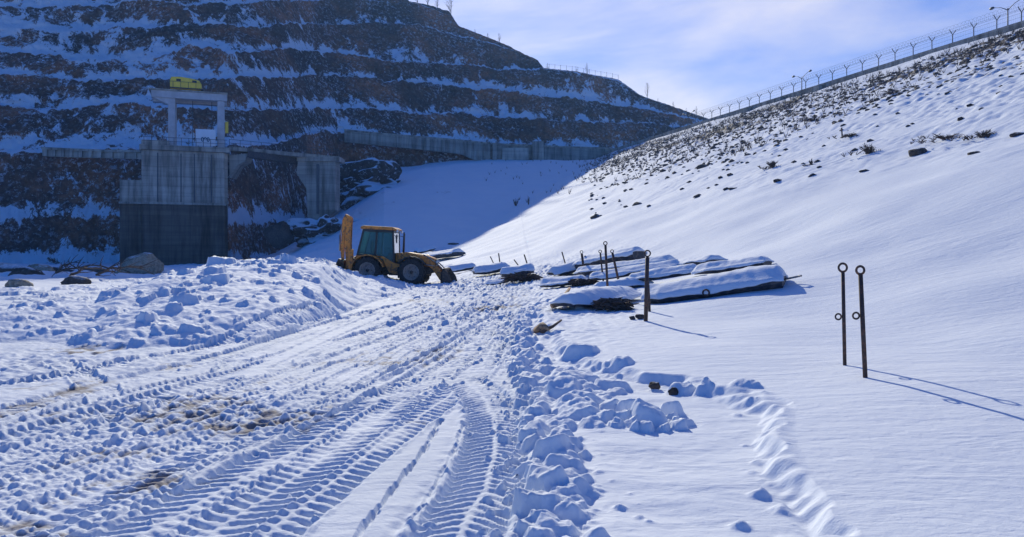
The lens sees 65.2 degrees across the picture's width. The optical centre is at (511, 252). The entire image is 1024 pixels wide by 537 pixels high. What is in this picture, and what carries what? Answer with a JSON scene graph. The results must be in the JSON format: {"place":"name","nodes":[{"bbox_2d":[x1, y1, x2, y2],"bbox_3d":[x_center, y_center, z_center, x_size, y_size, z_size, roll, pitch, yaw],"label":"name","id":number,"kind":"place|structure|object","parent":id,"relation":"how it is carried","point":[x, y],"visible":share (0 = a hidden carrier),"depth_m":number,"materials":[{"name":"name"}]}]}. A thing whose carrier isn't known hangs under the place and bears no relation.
{"place":"outdoors","nodes":[
{"label":"outdoors","id":0,"kind":"place"},
{"bbox_2d":[0,0,707,263],"bbox_3d":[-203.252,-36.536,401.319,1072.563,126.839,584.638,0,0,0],"label":"terraced hill","id":1,"kind":"structure","parent":0,"point":[318,75],"depth_m":175.74,"materials":[{"name":"grey stone"}]},
{"bbox_2d":[344,129,491,160],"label":"retaining wall","id":2,"kind":"structure","parent":1,"relation":"on","point":[475,150],"depth_m":180.16,"materials":[{"name":"concrete"}]},
{"bbox_2d":[551,64,612,77],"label":"skyline fence","id":3,"kind":"object","parent":1,"relation":"on","point":[583,68],"visible":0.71,"depth_m":267.44,"materials":[{"name":"metal"}]},
{"bbox_2d":[0,204,1023,536],"bbox_3d":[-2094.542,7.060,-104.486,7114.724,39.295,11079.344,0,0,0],"label":"ground","id":4,"kind":"structure","parent":0,"point":[390,416],"depth_m":7.97,"materials":[{"name":"white snow"}]},
{"bbox_2d":[0,262,25,272],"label":"shore rock","id":5,"kind":"object","parent":4,"relation":"on","point":[6,267],"visible":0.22,"depth_m":60.97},
{"bbox_2d":[5,279,33,286],"bbox_3d":[-24.603,1.677,40.057,1.295,0.729,0.939,0,0,23],"label":"shore rock","id":6,"kind":"object","parent":4,"relation":"on","point":[15,282],"visible":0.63,"depth_m":39.74,"materials":[{"name":"stone"}]},
{"bbox_2d":[8,267,45,275],"bbox_3d":[-34.665,1.638,57.044,2.678,1.241,1.632,0,0,0],"label":"shore rock","id":7,"kind":"object","parent":4,"relation":"on","point":[25,270],"visible":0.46,"depth_m":56.69,"materials":[{"name":"grey stone"}]},
{"bbox_2d":[27,264,54,270],"bbox_3d":[-37.251,1.642,62.977,2.782,1.504,2.042,0,0,31],"label":"shore rock","id":8,"kind":"object","parent":4,"relation":"on","point":[41,267],"visible":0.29,"depth_m":62.54,"materials":[{"name":"stone"}]},
{"bbox_2d":[53,267,74,271],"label":"shore rock","id":9,"kind":"object","parent":4,"relation":"on","point":[57,268],"visible":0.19,"depth_m":63.26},
{"bbox_2d":[57,256,82,270],"bbox_3d":[-30.476,0.782,54.992,1.990,1.371,1.180,0,0,-8],"label":"fallen branch","id":10,"kind":"object","parent":4,"relation":"on","point":[61,266],"visible":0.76,"depth_m":55.05,"materials":[{"name":"brown wood"}]},
{"bbox_2d":[60,275,91,284],"bbox_3d":[-23.968,1.621,43.980,1.532,0.741,1.139,0,0,-27],"label":"shore rock","id":11,"kind":"object","parent":4,"relation":"on","point":[73,279],"visible":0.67,"depth_m":43.62,"materials":[{"name":"grey stone"}]},
{"bbox_2d":[52,259,128,275],"bbox_3d":[-27.372,1.005,52.095,5.203,1.234,1.134,0,0,-4],"label":"fallen branch","id":12,"kind":"object","parent":4,"relation":"on","point":[62,269],"visible":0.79,"depth_m":51.89,"materials":[{"name":"brown wood"}]},
{"bbox_2d":[69,257,115,277],"bbox_3d":[-24.642,0.834,46.913,2.678,1.322,0.875,0,0,0],"label":"fallen branch","id":13,"kind":"object","parent":4,"relation":"on","point":[80,270],"visible":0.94,"depth_m":46.95,"materials":[{"name":"brown wood"}]},
{"bbox_2d":[83,266,115,272],"bbox_3d":[-33.712,1.623,65.007,3.245,1.012,1.939,0,0,0],"label":"shore rock","id":14,"kind":"object","parent":4,"relation":"on","point":[97,270],"visible":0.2,"depth_m":64.31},
{"bbox_2d":[95,259,157,275],"bbox_3d":[-23.611,0.919,48.974,3.824,1.078,1.423,0,0,0],"label":"fallen branch","id":15,"kind":"object","parent":4,"relation":"on","point":[115,269],"visible":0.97,"depth_m":48.93,"materials":[{"name":"brown wood"}]},
{"bbox_2d":[120,252,163,273],"bbox_3d":[-27.750,1.082,59.831,2.748,2.189,2.655,0,0,-42],"label":"boulder","id":16,"kind":"object","parent":4,"relation":"on","point":[144,258],"visible":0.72,"depth_m":59.13,"materials":[{"name":"stone"}]},
{"bbox_2d":[119,136,229,264],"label":"intake tower","id":17,"kind":"structure","parent":4,"relation":"on","point":[173,202],"depth_m":110.11,"materials":[{"name":"concrete"}]},
{"bbox_2d":[41,147,140,158],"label":"parapet wall","id":18,"kind":"structure","parent":17,"relation":"on","point":[86,153],"depth_m":122.75,"materials":[{"name":"concrete"}]},
{"bbox_2d":[148,79,227,146],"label":"hoist portal","id":19,"kind":"object","parent":17,"relation":"on","point":[171,98],"visible":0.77,"depth_m":112.17,"materials":[{"name":"paint"}]},
{"bbox_2d":[169,77,202,90],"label":"hoist house","id":20,"kind":"structure","parent":19,"relation":"on","point":[183,85],"depth_m":111.21,"materials":[{"name":"yellow paint"}]},
{"bbox_2d":[196,129,215,146],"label":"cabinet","id":21,"kind":"object","parent":17,"relation":"on","point":[204,134],"visible":1,"depth_m":111.66,"materials":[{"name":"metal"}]},
{"bbox_2d":[229,139,342,178],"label":"access bridge","id":22,"kind":"structure","parent":17,"relation":"attached to","point":[238,163],"depth_m":116.09,"materials":[{"name":"concrete"}]},
{"bbox_2d":[0,253,421,346],"bbox_3d":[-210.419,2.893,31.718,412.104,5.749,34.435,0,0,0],"label":"snow heap","id":23,"kind":"object","parent":4,"relation":"on","point":[219,300],"visible":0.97,"depth_m":18.55,"materials":[{"name":"white snow"}]},
{"bbox_2d":[286,214,360,246],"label":"rock spur","id":24,"kind":"structure","parent":4,"relation":"on","point":[304,231],"depth_m":113.11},
{"bbox_2d":[264,221,293,249],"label":"fallen slab","id":25,"kind":"structure","parent":24,"relation":"on","point":[278,235],"depth_m":111.26,"materials":[{"name":"stone"}]},
{"bbox_2d":[297,157,344,219],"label":"bridge pier","id":26,"kind":"structure","parent":24,"relation":"on","point":[319,177],"depth_m":121.00,"materials":[{"name":"concrete"}]},
{"bbox_2d":[336,214,456,283],"bbox_3d":[-5.767,-0.090,40.988,6.360,3.523,2.305,3,0,3],"label":"backhoe loader","id":27,"kind":"object","parent":4,"relation":"on","point":[378,252],"visible":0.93,"depth_m":40.26,"materials":[{"name":"metal"}]},
{"bbox_2d":[359,231,375,253],"bbox_3d":[-7.291,-0.487,40.322,0.865,1.140,0.012,3,0,3],"label":"window","id":28,"kind":"structure","parent":27,"relation":"in","point":[367,246],"depth_m":40.32,"materials":[{"name":"teal glass"}]},
{"bbox_2d":[377,232,392,260],"bbox_3d":[-6.361,-0.306,40.273,0.828,1.420,0.012,3,0,3],"label":"window","id":29,"kind":"structure","parent":27,"relation":"in","point":[384,248],"depth_m":40.27,"materials":[{"name":"teal glass"}]},
{"bbox_2d":[447,263,475,271],"bbox_3d":[-3.218,0.943,50.334,1.839,0.453,1.352,-9,2,-9],"label":"pontoon","id":30,"kind":"object","parent":4,"relation":"on","point":[462,267],"visible":0.87,"depth_m":49.88,"materials":[{"name":"paint"}]},
{"bbox_2d":[471,262,509,274],"bbox_3d":[-1.223,0.884,44.665,2.004,0.531,1.560,-10,3,-17],"label":"pontoon","id":31,"kind":"object","parent":4,"relation":"on","point":[491,268],"visible":0.97,"depth_m":44.12,"materials":[{"name":"paint"}]},
{"bbox_2d":[484,277,505,284],"bbox_3d":[-0.423,1.257,36.461,1.661,0.270,1.248,-9,-1,4],"label":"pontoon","id":32,"kind":"object","parent":4,"relation":"on","point":[493,281],"visible":0.57,"depth_m":36.08,"materials":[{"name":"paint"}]},
{"bbox_2d":[500,263,534,275],"bbox_3d":[0.238,0.831,37.542,1.652,0.528,1.560,-11,0,1],"label":"pontoon","id":33,"kind":"object","parent":4,"relation":"on","point":[527,268],"visible":0.94,"depth_m":37.02,"materials":[{"name":"paint"}]},
{"bbox_2d":[497,272,543,282],"bbox_3d":[0.425,1.117,34.892,2.134,0.549,1.470,0,0,0],"label":"brush pile","id":34,"kind":"object","parent":4,"relation":"on","point":[520,277],"visible":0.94,"depth_m":34.54,"materials":[{"name":"brown plant"}]},
{"bbox_2d":[539,319,561,332],"bbox_3d":[0.710,1.441,15.502,0.386,0.276,0.470,0,0,25],"label":"wooden stick","id":35,"kind":"object","parent":4,"relation":"on","point":[542,330],"visible":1,"depth_m":15.45,"materials":[{"name":"wood"}]},
{"bbox_2d":[503,306,610,536],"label":"snow bank","id":36,"kind":"structure","parent":4,"relation":"on","point":[560,488],"depth_m":6.52,"materials":[{"name":"white snow"}]},
{"bbox_2d":[533,322,549,332],"bbox_3d":[0.593,1.489,15.648,0.152,0.260,0.703,0,0,-21],"label":"stone","id":37,"kind":"object","parent":36,"relation":"on","point":[539,326],"visible":0.84,"depth_m":15.60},
{"bbox_2d":[550,287,570,308],"bbox_3d":[1.446,1.212,21.733,0.311,0.420,3.209,0,0,13],"label":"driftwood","id":38,"kind":"object","parent":4,"relation":"on","point":[552,306],"visible":0.43,"depth_m":20.28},
{"bbox_2d":[546,261,576,274],"bbox_3d":[2.346,0.697,35.676,1.589,0.448,1.352,-12,6,-28],"label":"pontoon","id":39,"kind":"object","parent":4,"relation":"on","point":[566,268],"visible":0.87,"depth_m":35.22,"materials":[{"name":"paint"}]},
{"bbox_2d":[538,275,587,286],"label":"snow","id":40,"kind":"structure","parent":4,"relation":"on","point":[556,281],"depth_m":29.40,"materials":[{"name":"snow"}]},
{"bbox_2d":[580,250,585,275],"bbox_3d":[3.001,0.556,33.720,0.289,1.299,0.100,0,0,0],"label":"mooring pole","id":41,"kind":"object","parent":4,"relation":"on","point":[582,259],"visible":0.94,"depth_m":33.68,"materials":[{"name":"metal"}]},
{"bbox_2d":[568,278,599,286],"bbox_3d":[2.616,1.085,28.809,1.226,0.339,0.855,0,0,0],"label":"brush pile","id":42,"kind":"object","parent":4,"relation":"on","point":[578,282],"visible":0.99,"depth_m":28.60,"materials":[{"name":"brown plant"}]},
{"bbox_2d":[548,286,641,306],"bbox_3d":[2.160,1.089,20.733,1.456,0.403,3.308,0,2,35],"label":"snow-covered stack","id":43,"kind":"object","parent":4,"relation":"on","point":[586,297],"visible":0.89,"depth_m":19.86,"materials":[{"name":"snow"}]},
{"bbox_2d":[598,250,603,280],"bbox_3d":[3.176,0.575,28.360,0.230,1.349,0.060,0,0,0],"label":"mooring pole","id":44,"kind":"object","parent":4,"relation":"on","point":[601,261],"visible":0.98,"depth_m":28.34,"materials":[{"name":"metal"}]},
{"bbox_2d":[603,241,608,285],"bbox_3d":[2.675,0.584,22.680,0.185,1.815,0.070,0,0,0],"label":"mooring pole","id":45,"kind":"object","parent":4,"relation":"on","point":[606,264],"visible":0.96,"depth_m":22.65,"materials":[{"name":"metal"}]},
{"bbox_2d":[610,249,618,278],"bbox_3d":[3.425,0.569,26.360,0.383,1.343,0.080,0,0,0],"label":"mooring pole","id":46,"kind":"object","parent":4,"relation":"on","point":[615,266],"visible":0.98,"depth_m":26.33,"materials":[{"name":"metal"}]},
{"bbox_2d":[591,297,638,311],"bbox_3d":[2.449,1.253,19.144,1.142,0.352,0.793,0,0,0],"label":"brush pile","id":47,"kind":"object","parent":4,"relation":"on","point":[615,304],"visible":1,"depth_m":18.98,"materials":[{"name":"brown plant"}]},
{"bbox_2d":[592,277,653,287],"bbox_3d":[3.376,0.970,24.994,1.936,0.317,1.040,-6,3,-23],"label":"snow-covered stack","id":48,"kind":"object","parent":4,"relation":"on","point":[632,282],"visible":0.69,"depth_m":24.68,"materials":[{"name":"snow"}]},
{"bbox_2d":[627,263,696,280],"bbox_3d":[4.718,0.645,25.036,2.300,0.358,1.040,-10,-4,23],"label":"snow-covered stack","id":49,"kind":"object","parent":48,"relation":"on","point":[670,272],"visible":0.79,"depth_m":24.64,"materials":[{"name":"snow"}]},
{"bbox_2d":[589,259,679,279],"bbox_3d":[4.344,0.622,28.404,3.238,0.358,1.144,-9,-1,6],"label":"snow-covered stack","id":50,"kind":"object","parent":4,"relation":"on","point":[625,271],"visible":0.83,"depth_m":28.06,"materials":[{"name":"snow"}]},
{"bbox_2d":[635,314,643,318],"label":"stone","id":51,"kind":"object","parent":4,"relation":"on","point":[639,316],"visible":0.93,"depth_m":16.75,"materials":[{"name":"grey stone"}]},
{"bbox_2d":[644,250,650,320],"bbox_3d":[2.753,0.767,16.280,0.155,1.643,0.084,0,0,0],"label":"mooring pole","id":52,"kind":"object","parent":4,"relation":"on","point":[646,291],"visible":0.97,"depth_m":16.25,"materials":[{"name":"metal"}]},
{"bbox_2d":[648,285,650,311],"bbox_3d":[3.115,1.055,18.200,0.102,0.802,0.060,0,0,0],"label":"mooring pole","id":53,"kind":"object","parent":4,"relation":"on","point":[649,307],"visible":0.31,"depth_m":18.18,"materials":[{"name":"metal"}]},
{"bbox_2d":[649,381,660,388],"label":"stone","id":54,"kind":"object","parent":4,"relation":"on","point":[654,385],"visible":1,"depth_m":9.52,"materials":[{"name":"stone"}]},
{"bbox_2d":[641,264,676,271],"bbox_3d":[5.052,0.651,27.524,1.488,0.312,1.040,-10,-1,7],"label":"pontoon","id":55,"kind":"object","parent":4,"relation":"on","point":[663,266],"visible":0.1,"depth_m":27.33,"materials":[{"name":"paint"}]},
{"bbox_2d":[668,387,678,394],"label":"stone","id":56,"kind":"object","parent":4,"relation":"on","point":[673,391],"visible":0.89,"depth_m":9.13,"materials":[{"name":"grey stone"}]},
{"bbox_2d":[641,264,801,303],"bbox_3d":[5.099,0.775,19.629,3.835,0.656,1.692,-10,-4,23],"label":"snow-covered stack","id":57,"kind":"object","parent":4,"relation":"on","point":[756,278],"visible":0.96,"depth_m":19.06,"materials":[{"name":"snow"}]},
{"bbox_2d":[835,262,847,364],"bbox_3d":[4.116,0.850,10.000,0.169,1.453,0.048,0,0,0],"label":"mooring pole","id":58,"kind":"object","parent":4,"relation":"on","point":[843,316],"visible":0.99,"depth_m":9.98,"materials":[{"name":"metal"}]},
{"bbox_2d":[852,265,867,377],"bbox_3d":[3.934,0.861,9.040,0.187,1.439,0.054,0,0,0],"label":"mooring pole","id":59,"kind":"object","parent":4,"relation":"on","point":[861,315],"visible":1,"depth_m":9.02,"materials":[{"name":"metal"}]},
{"bbox_2d":[357,27,1023,284],"bbox_3d":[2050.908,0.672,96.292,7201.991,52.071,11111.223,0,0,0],"label":"dam slope","id":60,"kind":"structure","parent":0,"point":[941,209],"depth_m":45.23,"materials":[{"name":"white snow"}]},
{"bbox_2d":[340,158,405,209],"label":"rock spur","id":61,"kind":"structure","parent":60,"relation":"on","point":[360,180],"depth_m":146.58,"materials":[{"name":"grey stone"}]},
{"bbox_2d":[413,245,435,252],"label":"pontoon","id":62,"kind":"object","parent":60,"relation":"on","point":[426,248],"visible":1,"depth_m":82.94,"materials":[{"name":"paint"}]},
{"bbox_2d":[422,248,465,258],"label":"pontoon","id":63,"kind":"object","parent":60,"relation":"on","point":[448,253],"visible":0.78,"depth_m":70.91,"materials":[{"name":"paint"}]},
{"bbox_2d":[492,141,613,159],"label":"abutment wall","id":64,"kind":"structure","parent":60,"relation":"on","point":[537,150],"depth_m":192.56,"materials":[{"name":"concrete"}]},
{"bbox_2d":[590,214,601,218],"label":"dam rock","id":65,"kind":"object","parent":60,"relation":"on","point":[594,216],"visible":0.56,"depth_m":61.54,"materials":[{"name":"stone"}]},
{"bbox_2d":[572,246,647,268],"bbox_3d":[4.071,0.247,34.168,1.248,0.629,3.539,0,-9,-43],"label":"snow-covered stack","id":66,"kind":"object","parent":60,"relation":"on","point":[631,253],"visible":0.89,"depth_m":33.23,"materials":[{"name":"snow"}]},
{"bbox_2d":[574,254,677,274],"bbox_3d":[4.434,0.516,32.025,4.494,0.404,1.144,-10,-6,40],"label":"snow-covered stack","id":67,"kind":"object","parent":60,"relation":"on","point":[586,270],"visible":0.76,"depth_m":31.66,"materials":[{"name":"snow"}]},
{"bbox_2d":[696,164,708,168],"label":"dam rock","id":68,"kind":"object","parent":60,"relation":"on","point":[700,166],"visible":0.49,"depth_m":67.59,"materials":[{"name":"stone"}]},
{"bbox_2d":[678,255,727,264],"bbox_3d":[6.275,0.341,28.277,1.248,0.350,3.411,0,-5,-20],"label":"pontoon","id":69,"kind":"object","parent":60,"relation":"on","point":[696,260],"visible":0.54,"depth_m":26.85,"materials":[{"name":"paint"}]},
{"bbox_2d":[691,256,773,274],"bbox_3d":[6.388,0.359,23.383,2.247,0.361,1.248,-11,-6,34],"label":"snow-covered stack","id":70,"kind":"object","parent":60,"relation":"on","point":[714,267],"visible":0.98,"depth_m":22.98,"materials":[{"name":"snow"}]},
{"bbox_2d":[742,107,751,112],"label":"concrete block","id":71,"kind":"structure","parent":60,"relation":"on","point":[745,109],"depth_m":138.81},
{"bbox_2d":[486,23,1023,200],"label":"dead grass","id":72,"kind":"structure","parent":60,"relation":"on","point":[789,104],"depth_m":92.46,"materials":[{"name":"brown plant"}]},
{"bbox_2d":[758,161,778,168],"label":"dead bush","id":73,"kind":"object","parent":60,"relation":"on","point":[772,164],"visible":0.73,"depth_m":49.34,"materials":[{"name":"brown plant"}]},
{"bbox_2d":[773,97,784,102],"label":"concrete block","id":74,"kind":"structure","parent":60,"relation":"on","point":[777,99],"depth_m":130.00,"materials":[{"name":"grey concrete"}]},
{"bbox_2d":[792,70,811,89],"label":"street lamp","id":75,"kind":"object","parent":60,"relation":"on","point":[793,76],"visible":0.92,"depth_m":131.47,"materials":[{"name":"metal"}]},
{"bbox_2d":[583,57,1023,212],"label":"loose stones","id":76,"kind":"object","parent":60,"relation":"on","point":[812,174],"visible":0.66,"depth_m":59.51,"materials":[{"name":"grey stone"}]},
{"bbox_2d":[584,29,1023,187],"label":"riprap stones","id":77,"kind":"object","parent":60,"relation":"on","point":[803,115],"visible":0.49,"depth_m":85.81,"materials":[{"name":"grey stone"}]},
{"bbox_2d":[794,115,819,122],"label":"dead bush","id":78,"kind":"object","parent":60,"relation":"on","point":[810,119],"visible":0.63,"depth_m":71.07,"materials":[{"name":"brown plant"}]},
{"bbox_2d":[605,20,1023,153],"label":"crest parapet","id":79,"kind":"structure","parent":60,"relation":"on","point":[915,56],"depth_m":113.22,"materials":[{"name":"concrete"}]},
{"bbox_2d":[612,4,1023,145],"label":"security fence","id":80,"kind":"object","parent":79,"relation":"on","point":[770,91],"visible":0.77,"depth_m":122.30,"materials":[{"name":"metal"}]},
{"bbox_2d":[811,85,823,92],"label":"concrete block","id":81,"kind":"structure","parent":60,"relation":"on","point":[816,88],"depth_m":120.65,"materials":[{"name":"grey concrete"}]},
{"bbox_2d":[828,133,857,138],"bbox_3d":[21.619,-7.537,51.487,2.518,0.382,1.690,0,0,-23],"label":"dead bush","id":82,"kind":"object","parent":60,"relation":"on","point":[849,135],"visible":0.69,"depth_m":51.30,"materials":[{"name":"brown plant"}]},
{"bbox_2d":[840,142,880,156],"bbox_3d":[18.523,-5.333,41.320,2.707,0.664,1.646,0,0,0],"label":"dead bush","id":83,"kind":"object","parent":60,"relation":"on","point":[867,150],"visible":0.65,"depth_m":41.12,"materials":[{"name":"brown plant"}]},
{"bbox_2d":[869,87,911,97],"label":"dead bush","id":84,"kind":"object","parent":60,"relation":"on","point":[889,93],"visible":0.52,"depth_m":66.23,"materials":[{"name":"brown plant"}]},
{"bbox_2d":[908,148,926,156],"bbox_3d":[18.605,-4.518,36.585,0.893,0.516,0.878,0,0,37],"label":"dam rock","id":85,"kind":"object","parent":60,"relation":"on","point":[915,152],"visible":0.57,"depth_m":36.35,"materials":[{"name":"stone"}]},
{"bbox_2d":[910,133,964,143],"bbox_3d":[20.541,-5.433,37.666,4.004,0.432,2.539,0,0,0],"label":"dead bush","id":86,"kind":"object","parent":60,"relation":"on","point":[942,137],"visible":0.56,"depth_m":37.56,"materials":[{"name":"brown plant"}]},
{"bbox_2d":[949,128,995,140],"bbox_3d":[20.740,-5.188,35.100,2.757,0.515,1.600,0,0,0],"label":"dead bush","id":87,"kind":"object","parent":60,"relation":"on","point":[985,134],"visible":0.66,"depth_m":34.90,"materials":[{"name":"brown plant"}]},
{"bbox_2d":[967,151,979,154],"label":"dam rock","id":88,"kind":"object","parent":60,"relation":"on","point":[973,152],"visible":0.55,"depth_m":30.84,"materials":[{"name":"stone"}]},
{"bbox_2d":[989,0,1018,24],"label":"street lamp","id":89,"kind":"object","parent":60,"relation":"on","point":[991,8],"visible":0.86,"depth_m":94.17,"materials":[{"name":"metal"}]},
{"bbox_2d":[1009,132,1023,136],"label":"dam rock","id":90,"kind":"object","parent":60,"relation":"on","point":[1014,134],"visible":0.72,"depth_m":32.23,"materials":[{"name":"stone"}]},
{"bbox_2d":[409,0,1023,118],"label":"sky","id":91,"kind":"structure","parent":0,"point":[691,55],"materials":[{"name":"blue"}]}
]}

